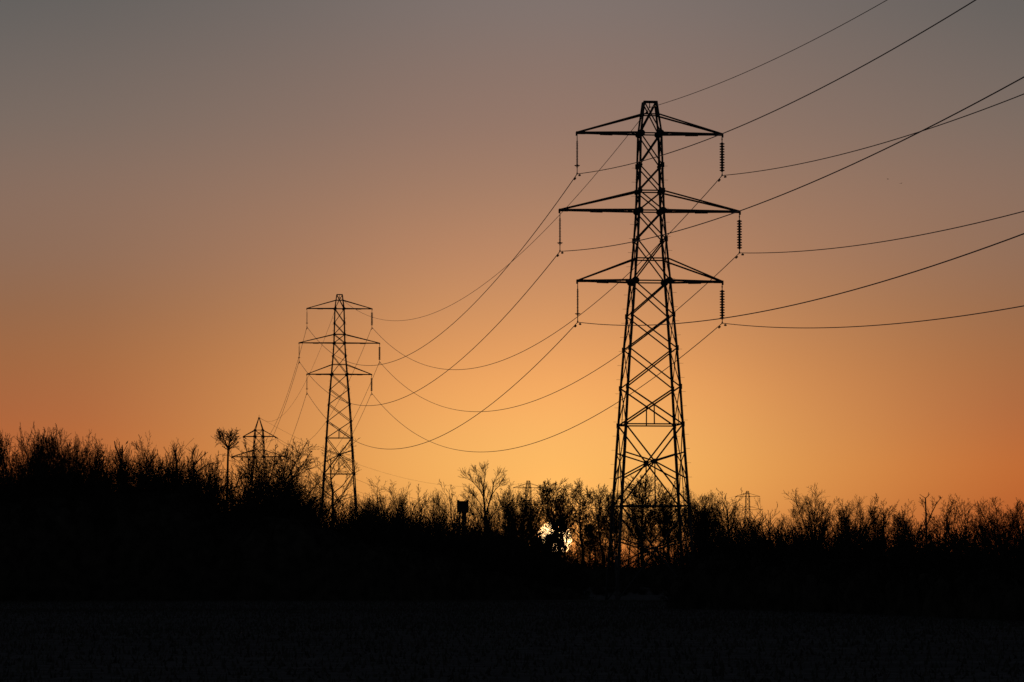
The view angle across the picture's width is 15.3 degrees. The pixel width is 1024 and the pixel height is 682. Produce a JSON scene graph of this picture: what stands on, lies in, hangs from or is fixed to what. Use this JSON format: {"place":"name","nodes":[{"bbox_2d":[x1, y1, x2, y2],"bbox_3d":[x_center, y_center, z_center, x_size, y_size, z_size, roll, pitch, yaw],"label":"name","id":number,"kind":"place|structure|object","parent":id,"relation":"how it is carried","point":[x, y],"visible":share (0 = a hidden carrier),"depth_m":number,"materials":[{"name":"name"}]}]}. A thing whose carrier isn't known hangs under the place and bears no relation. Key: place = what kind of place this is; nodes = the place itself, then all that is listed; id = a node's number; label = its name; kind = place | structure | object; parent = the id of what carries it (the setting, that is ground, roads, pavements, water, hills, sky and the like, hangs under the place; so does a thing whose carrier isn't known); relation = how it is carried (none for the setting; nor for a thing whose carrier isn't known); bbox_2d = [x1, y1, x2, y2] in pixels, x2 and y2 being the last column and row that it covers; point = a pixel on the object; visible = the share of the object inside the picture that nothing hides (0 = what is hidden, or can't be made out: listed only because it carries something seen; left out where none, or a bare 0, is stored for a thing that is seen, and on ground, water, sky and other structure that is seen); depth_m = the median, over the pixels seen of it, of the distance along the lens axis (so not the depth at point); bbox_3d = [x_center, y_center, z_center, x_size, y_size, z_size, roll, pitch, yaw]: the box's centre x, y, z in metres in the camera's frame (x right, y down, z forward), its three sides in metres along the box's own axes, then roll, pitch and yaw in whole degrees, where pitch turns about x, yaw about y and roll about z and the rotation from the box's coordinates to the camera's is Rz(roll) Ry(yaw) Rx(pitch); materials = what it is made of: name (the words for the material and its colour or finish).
{"place":"outdoors","nodes":[
{"label":"outdoors","id":0,"kind":"place"},
{"bbox_2d":[0,587,1023,681],"bbox_3d":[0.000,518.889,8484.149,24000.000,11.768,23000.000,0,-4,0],"label":"field","id":1,"kind":"structure","parent":0,"point":[894,667],"depth_m":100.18,"materials":[{"name":"black plant"}]},
{"bbox_2d":[0,436,38,501],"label":"bare tree","id":2,"kind":"object","parent":1,"relation":"on","point":[1,474],"visible":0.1,"depth_m":290.91,"materials":[{"name":"black plant"}]},
{"bbox_2d":[0,426,58,502],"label":"bare tree","id":3,"kind":"object","parent":1,"relation":"on","point":[7,452],"visible":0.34,"depth_m":288.27,"materials":[{"name":"black plant"}]},
{"bbox_2d":[31,422,67,496],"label":"bare tree","id":4,"kind":"object","parent":1,"relation":"on","point":[49,454],"visible":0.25,"depth_m":285.71,"materials":[{"name":"black plant"}]},
{"bbox_2d":[46,429,83,486],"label":"bare tree","id":5,"kind":"object","parent":1,"relation":"on","point":[59,435],"visible":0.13,"depth_m":294.05,"materials":[{"name":"black plant"}]},
{"bbox_2d":[62,441,104,485],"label":"bare tree","id":6,"kind":"object","parent":1,"relation":"on","point":[82,457],"visible":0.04,"depth_m":289.58,"materials":[{"name":"black plant"}]},
{"bbox_2d":[75,429,131,491],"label":"bare tree","id":7,"kind":"object","parent":1,"relation":"on","point":[88,437],"visible":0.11,"depth_m":284.49,"materials":[{"name":"black plant"}]},
{"bbox_2d":[114,441,126,491],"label":"snag","id":8,"kind":"object","parent":1,"relation":"on","point":[121,455],"visible":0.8,"depth_m":283.02,"materials":[{"name":"black plant"}]},
{"bbox_2d":[124,430,174,491],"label":"bare tree","id":9,"kind":"object","parent":1,"relation":"on","point":[144,447],"visible":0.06,"depth_m":286.12,"materials":[{"name":"black plant"}]},
{"bbox_2d":[169,442,182,492],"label":"snag","id":10,"kind":"object","parent":1,"relation":"on","point":[176,447],"visible":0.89,"depth_m":284.95,"materials":[{"name":"black plant"}]},
{"bbox_2d":[0,423,362,535],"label":"woodland","id":11,"kind":"object","parent":1,"relation":"on","point":[22,449],"visible":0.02,"depth_m":302.00,"materials":[{"name":"black plant"}]},
{"bbox_2d":[157,449,207,496],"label":"bare tree","id":12,"kind":"object","parent":1,"relation":"on","point":[162,469],"visible":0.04,"depth_m":288.83,"materials":[{"name":"black plant"}]},
{"bbox_2d":[172,443,224,501],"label":"bare tree","id":13,"kind":"object","parent":1,"relation":"on","point":[192,467],"visible":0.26,"depth_m":283.88,"materials":[{"name":"black plant"}]},
{"bbox_2d":[186,445,218,496],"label":"snag","id":14,"kind":"object","parent":1,"relation":"on","point":[194,461],"visible":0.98,"depth_m":281.95,"materials":[{"name":"black plant"}]},
{"bbox_2d":[198,465,243,518],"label":"bare tree","id":15,"kind":"object","parent":1,"relation":"on","point":[224,485],"visible":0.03,"depth_m":289.56,"materials":[{"name":"black plant"}]},
{"bbox_2d":[211,427,240,515],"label":"bare tree","id":16,"kind":"object","parent":1,"relation":"on","point":[229,446],"visible":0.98,"depth_m":285.03,"materials":[{"name":"black plant"}]},
{"bbox_2d":[225,457,254,511],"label":"bare tree","id":17,"kind":"object","parent":1,"relation":"on","point":[245,476],"visible":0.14,"depth_m":299.88,"materials":[{"name":"black plant"}]},
{"bbox_2d":[231,417,289,486],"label":"electricity pylon","id":18,"kind":"object","parent":1,"relation":"on","point":[255,436],"visible":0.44,"depth_m":1049.62,"materials":[{"name":"metal"}]},
{"bbox_2d":[220,436,326,519],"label":"bare tree","id":19,"kind":"object","parent":1,"relation":"on","point":[283,477],"visible":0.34,"depth_m":291.68,"materials":[{"name":"black plant"}]},
{"bbox_2d":[0,438,615,601],"bbox_3d":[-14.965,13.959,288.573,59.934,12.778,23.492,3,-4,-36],"label":"undergrowth","id":20,"kind":"object","parent":1,"relation":"on","point":[70,540],"visible":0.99,"depth_m":277.44,"materials":[{"name":"black plant"}]},
{"bbox_2d":[285,471,332,526],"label":"bare tree","id":21,"kind":"object","parent":1,"relation":"on","point":[316,491],"visible":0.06,"depth_m":299.98,"materials":[{"name":"black plant"}]},
{"bbox_2d":[306,438,361,521],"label":"bare tree","id":22,"kind":"object","parent":1,"relation":"on","point":[331,485],"visible":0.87,"depth_m":601.14,"materials":[{"name":"black plant"}]},
{"bbox_2d":[298,294,380,519],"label":"electricity pylon","id":23,"kind":"object","parent":1,"relation":"on","point":[331,374],"visible":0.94,"depth_m":667.45,"materials":[{"name":"metal"}]},
{"bbox_2d":[232,363,298,469],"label":"power cable","id":24,"kind":"object","parent":23,"relation":"hanging from","point":[280,418],"visible":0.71,"depth_m":736.24,"materials":[{"name":"metal"}]},
{"bbox_2d":[246,328,306,446],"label":"power cable","id":25,"kind":"object","parent":23,"relation":"hanging from","point":[288,390],"visible":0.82,"depth_m":744.69,"materials":[{"name":"metal"}]},
{"bbox_2d":[260,297,339,421],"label":"power cable","id":26,"kind":"object","parent":23,"relation":"hanging from","point":[312,367],"visible":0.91,"depth_m":747.25,"materials":[{"name":"metal"}]},
{"bbox_2d":[280,328,371,445],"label":"power cable","id":27,"kind":"object","parent":23,"relation":"hanging from","point":[342,393],"visible":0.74,"depth_m":754.96,"materials":[{"name":"metal"}]},
{"bbox_2d":[289,364,378,469],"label":"power cable","id":28,"kind":"object","parent":23,"relation":"hanging from","point":[349,426],"visible":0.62,"depth_m":743.45,"materials":[{"name":"metal"}]},
{"bbox_2d":[372,324,720,451],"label":"power cable","id":29,"kind":"object","parent":23,"relation":"hanging from","point":[719,326],"visible":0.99,"depth_m":375.83,"materials":[{"name":"metal"}]},
{"bbox_2d":[349,478,409,524],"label":"bare tree","id":30,"kind":"object","parent":1,"relation":"on","point":[380,500],"visible":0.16,"depth_m":428.57,"materials":[{"name":"black plant"}]},
{"bbox_2d":[388,483,417,524],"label":"bare tree","id":31,"kind":"object","parent":1,"relation":"on","point":[396,501],"visible":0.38,"depth_m":428.53,"materials":[{"name":"black plant"}]},
{"bbox_2d":[411,483,433,521],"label":"bare tree","id":32,"kind":"object","parent":1,"relation":"on","point":[419,506],"visible":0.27,"depth_m":418.76,"materials":[{"name":"black plant"}]},
{"bbox_2d":[344,485,528,539],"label":"woodland","id":33,"kind":"object","parent":1,"relation":"on","point":[479,517],"visible":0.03,"depth_m":450.68,"materials":[{"name":"black plant"}]},
{"bbox_2d":[423,489,454,534],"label":"bare tree","id":34,"kind":"object","parent":1,"relation":"on","point":[438,499],"visible":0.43,"depth_m":414.12,"materials":[{"name":"black plant"}]},
{"bbox_2d":[431,480,472,529],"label":"bare tree","id":35,"kind":"object","parent":1,"relation":"on","point":[449,497],"visible":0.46,"depth_m":425.43,"materials":[{"name":"black plant"}]},
{"bbox_2d":[457,500,468,535],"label":"lookout box","id":36,"kind":"object","parent":1,"relation":"on","point":[462,507],"visible":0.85,"depth_m":404.30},
{"bbox_2d":[458,463,513,527],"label":"bare tree","id":37,"kind":"object","parent":1,"relation":"on","point":[485,510],"visible":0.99,"depth_m":401.71,"materials":[{"name":"black plant"}]},
{"bbox_2d":[498,479,533,537],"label":"bare tree","id":38,"kind":"object","parent":1,"relation":"on","point":[508,487],"visible":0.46,"depth_m":439.93,"materials":[{"name":"black plant"}]},
{"bbox_2d":[494,482,554,544],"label":"bare tree","id":39,"kind":"object","parent":1,"relation":"on","point":[537,520],"visible":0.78,"depth_m":439.19,"materials":[{"name":"black plant"}]},
{"bbox_2d":[513,481,543,524],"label":"electricity pylon","id":40,"kind":"object","parent":1,"relation":"on","point":[529,483],"visible":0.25,"depth_m":1383.08,"materials":[{"name":"metal"}]},
{"bbox_2d":[264,420,520,486],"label":"power cable","id":41,"kind":"object","parent":40,"relation":"attached to","point":[367,467],"visible":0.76,"depth_m":1159.49,"materials":[{"name":"metal"}]},
{"bbox_2d":[541,529,567,554],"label":"ivy bush","id":42,"kind":"object","parent":1,"relation":"on","point":[557,538],"visible":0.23,"depth_m":533.96,"materials":[{"name":"black plant"}]},
{"bbox_2d":[534,478,581,533],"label":"bare tree","id":43,"kind":"object","parent":1,"relation":"on","point":[553,502],"visible":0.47,"depth_m":609.82,"materials":[{"name":"black plant"}]},
{"bbox_2d":[555,516,565,547],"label":"ivy clad tree","id":44,"kind":"object","parent":1,"relation":"on","point":[559,522],"visible":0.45,"depth_m":539.26,"materials":[{"name":"black plant"}]},
{"bbox_2d":[548,490,573,540],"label":"bare tree","id":45,"kind":"object","parent":1,"relation":"on","point":[560,508],"visible":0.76,"depth_m":598.56,"materials":[{"name":"black plant"}]},
{"bbox_2d":[561,480,602,552],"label":"bare tree","id":46,"kind":"object","parent":1,"relation":"on","point":[580,509],"visible":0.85,"depth_m":604.16,"materials":[{"name":"black plant"}]},
{"bbox_2d":[583,483,616,555],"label":"bare tree","id":47,"kind":"object","parent":1,"relation":"on","point":[600,521],"visible":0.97,"depth_m":593.27,"materials":[{"name":"black plant"}]},
{"bbox_2d":[592,486,628,549],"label":"bare tree","id":48,"kind":"object","parent":1,"relation":"on","point":[615,513],"visible":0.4,"depth_m":610.24,"materials":[{"name":"black plant"}]},
{"bbox_2d":[516,492,720,568],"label":"woodland","id":49,"kind":"object","parent":1,"relation":"on","point":[588,540],"visible":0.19,"depth_m":633.40,"materials":[{"name":"black plant"}]},
{"bbox_2d":[615,474,668,564],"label":"bare tree","id":50,"kind":"object","parent":1,"relation":"on","point":[643,520],"visible":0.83,"depth_m":597.60,"materials":[{"name":"black plant"}]},
{"bbox_2d":[558,101,741,599],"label":"electricity pylon","id":51,"kind":"object","parent":1,"relation":"on","point":[658,135],"visible":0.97,"depth_m":296.10,"materials":[{"name":"metal"}]},
{"bbox_2d":[299,252,559,405],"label":"power cable","id":52,"kind":"object","parent":51,"relation":"attached to","point":[557,255],"visible":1,"depth_m":371.66,"materials":[{"name":"metal"}]},
{"bbox_2d":[307,175,576,365],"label":"power cable","id":53,"kind":"object","parent":51,"relation":"attached to","point":[574,178],"visible":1,"depth_m":364.32,"materials":[{"name":"metal"}]},
{"bbox_2d":[307,323,576,448],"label":"power cable","id":54,"kind":"object","parent":51,"relation":"hanging from","point":[575,325],"visible":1,"depth_m":367.59,"materials":[{"name":"metal"}]},
{"bbox_2d":[343,110,647,320],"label":"power cable","id":55,"kind":"object","parent":51,"relation":"attached to","point":[526,248],"visible":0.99,"depth_m":376.68,"materials":[{"name":"metal"}]},
{"bbox_2d":[372,176,721,369],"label":"power cable","id":56,"kind":"object","parent":51,"relation":"attached to","point":[719,179],"visible":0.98,"depth_m":390.80,"materials":[{"name":"metal"}]},
{"bbox_2d":[380,253,738,411],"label":"power cable","id":57,"kind":"object","parent":51,"relation":"attached to","point":[736,256],"visible":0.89,"depth_m":405.93,"materials":[{"name":"metal"}]},
{"bbox_2d":[650,0,886,108],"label":"power cable","id":58,"kind":"object","parent":51,"relation":"attached to","point":[775,58],"visible":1,"depth_m":245.02,"materials":[{"name":"metal"}]},
{"bbox_2d":[577,0,975,175],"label":"power cable","id":59,"kind":"object","parent":51,"relation":"attached to","point":[797,99],"visible":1,"depth_m":206.74,"materials":[{"name":"metal"}]},
{"bbox_2d":[560,76,1023,253],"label":"power cable","id":60,"kind":"object","parent":51,"relation":"attached to","point":[822,177],"visible":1,"depth_m":192.58,"materials":[{"name":"metal"}]},
{"bbox_2d":[578,233,1023,325],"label":"power cable","id":61,"kind":"object","parent":51,"relation":"attached to","point":[826,296],"visible":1,"depth_m":198.40,"materials":[{"name":"metal"}]},
{"bbox_2d":[722,94,1023,177],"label":"power cable","id":62,"kind":"object","parent":51,"relation":"attached to","point":[725,176],"visible":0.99,"depth_m":240.41,"materials":[{"name":"metal"}]},
{"bbox_2d":[723,305,1023,327],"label":"power cable","id":63,"kind":"object","parent":51,"relation":"attached to","point":[882,324],"visible":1,"depth_m":237.61,"materials":[{"name":"metal"}]},
{"bbox_2d":[741,211,1023,254],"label":"power cable","id":64,"kind":"object","parent":51,"relation":"attached to","point":[899,238],"visible":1,"depth_m":240.00,"materials":[{"name":"metal"}]},
{"bbox_2d":[647,480,691,554],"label":"bare tree","id":65,"kind":"object","parent":1,"relation":"on","point":[666,515],"visible":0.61,"depth_m":603.47,"materials":[{"name":"black plant"}]},
{"bbox_2d":[540,518,833,587],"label":"undergrowth","id":66,"kind":"object","parent":1,"relation":"on","point":[651,574],"visible":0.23,"depth_m":555.38,"materials":[{"name":"black plant"}]},
{"bbox_2d":[677,485,721,555],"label":"bare tree","id":67,"kind":"object","parent":1,"relation":"on","point":[702,520],"visible":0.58,"depth_m":418.68,"materials":[{"name":"black plant"}]},
{"bbox_2d":[706,488,747,547],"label":"bare tree","id":68,"kind":"object","parent":1,"relation":"on","point":[727,517],"visible":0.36,"depth_m":399.81,"materials":[{"name":"black plant"}]},
{"bbox_2d":[735,491,762,525],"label":"electricity pylon","id":69,"kind":"object","parent":1,"relation":"on","point":[745,496],"visible":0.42,"depth_m":1738.22,"materials":[{"name":"metal"}]},
{"bbox_2d":[754,498,784,548],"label":"bare tree","id":70,"kind":"object","parent":1,"relation":"on","point":[769,523],"visible":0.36,"depth_m":394.43,"materials":[{"name":"black plant"}]},
{"bbox_2d":[775,507,809,544],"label":"bare tree","id":71,"kind":"object","parent":1,"relation":"on","point":[793,511],"visible":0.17,"depth_m":389.64,"materials":[{"name":"black plant"}]},
{"bbox_2d":[782,483,841,552],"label":"bare tree","id":72,"kind":"object","parent":1,"relation":"on","point":[811,522],"visible":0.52,"depth_m":379.17,"materials":[{"name":"black plant"}]},
{"bbox_2d":[653,509,1023,620],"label":"hedge","id":73,"kind":"object","parent":1,"relation":"on","point":[964,577],"visible":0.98,"depth_m":189.55,"materials":[{"name":"black plant"}]},
{"bbox_2d":[826,501,856,546],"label":"bare tree","id":74,"kind":"object","parent":1,"relation":"on","point":[840,520],"visible":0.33,"depth_m":373.97,"materials":[{"name":"black plant"}]},
{"bbox_2d":[672,495,1023,571],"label":"woodland","id":75,"kind":"object","parent":1,"relation":"on","point":[896,524],"visible":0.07,"depth_m":395.94,"materials":[{"name":"black plant"}]},
{"bbox_2d":[838,495,878,553],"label":"bare tree","id":76,"kind":"object","parent":1,"relation":"on","point":[855,519],"visible":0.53,"depth_m":369.68,"materials":[{"name":"black plant"}]},
{"bbox_2d":[853,493,900,551],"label":"bare tree","id":77,"kind":"object","parent":1,"relation":"on","point":[883,523],"visible":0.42,"depth_m":368.95,"materials":[{"name":"black plant"}]},
{"bbox_2d":[892,499,924,549],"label":"bare tree","id":78,"kind":"object","parent":1,"relation":"on","point":[904,519],"visible":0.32,"depth_m":365.29,"materials":[{"name":"black plant"}]},
{"bbox_2d":[919,492,941,543],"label":"snag","id":79,"kind":"object","parent":1,"relation":"on","point":[925,509],"visible":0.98,"depth_m":351.68,"materials":[{"name":"black plant"}]},
{"bbox_2d":[927,495,964,546],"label":"bare tree","id":80,"kind":"object","parent":1,"relation":"on","point":[947,518],"visible":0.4,"depth_m":365.26,"materials":[{"name":"black plant"}]},
{"bbox_2d":[950,493,982,550],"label":"bare tree","id":81,"kind":"object","parent":1,"relation":"on","point":[965,517],"visible":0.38,"depth_m":361.40,"materials":[{"name":"black plant"}]},
{"bbox_2d":[977,506,992,543],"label":"bare tree","id":82,"kind":"object","parent":1,"relation":"on","point":[983,523],"visible":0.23,"depth_m":360.03,"materials":[{"name":"black plant"}]},
{"bbox_2d":[970,496,1023,556],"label":"bare tree","id":83,"kind":"object","parent":1,"relation":"on","point":[1010,524],"visible":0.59,"depth_m":357.58,"materials":[{"name":"black plant"}]},
{"bbox_2d":[1004,498,1023,544],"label":"bare tree","id":84,"kind":"object","parent":1,"relation":"on","point":[1012,517],"visible":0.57,"depth_m":355.91,"materials":[{"name":"black plant"}]},
{"bbox_2d":[0,0,1023,564],"label":"sky","id":85,"kind":"structure","parent":0,"point":[181,181],"materials":[{"name":"orange"}]}
]}

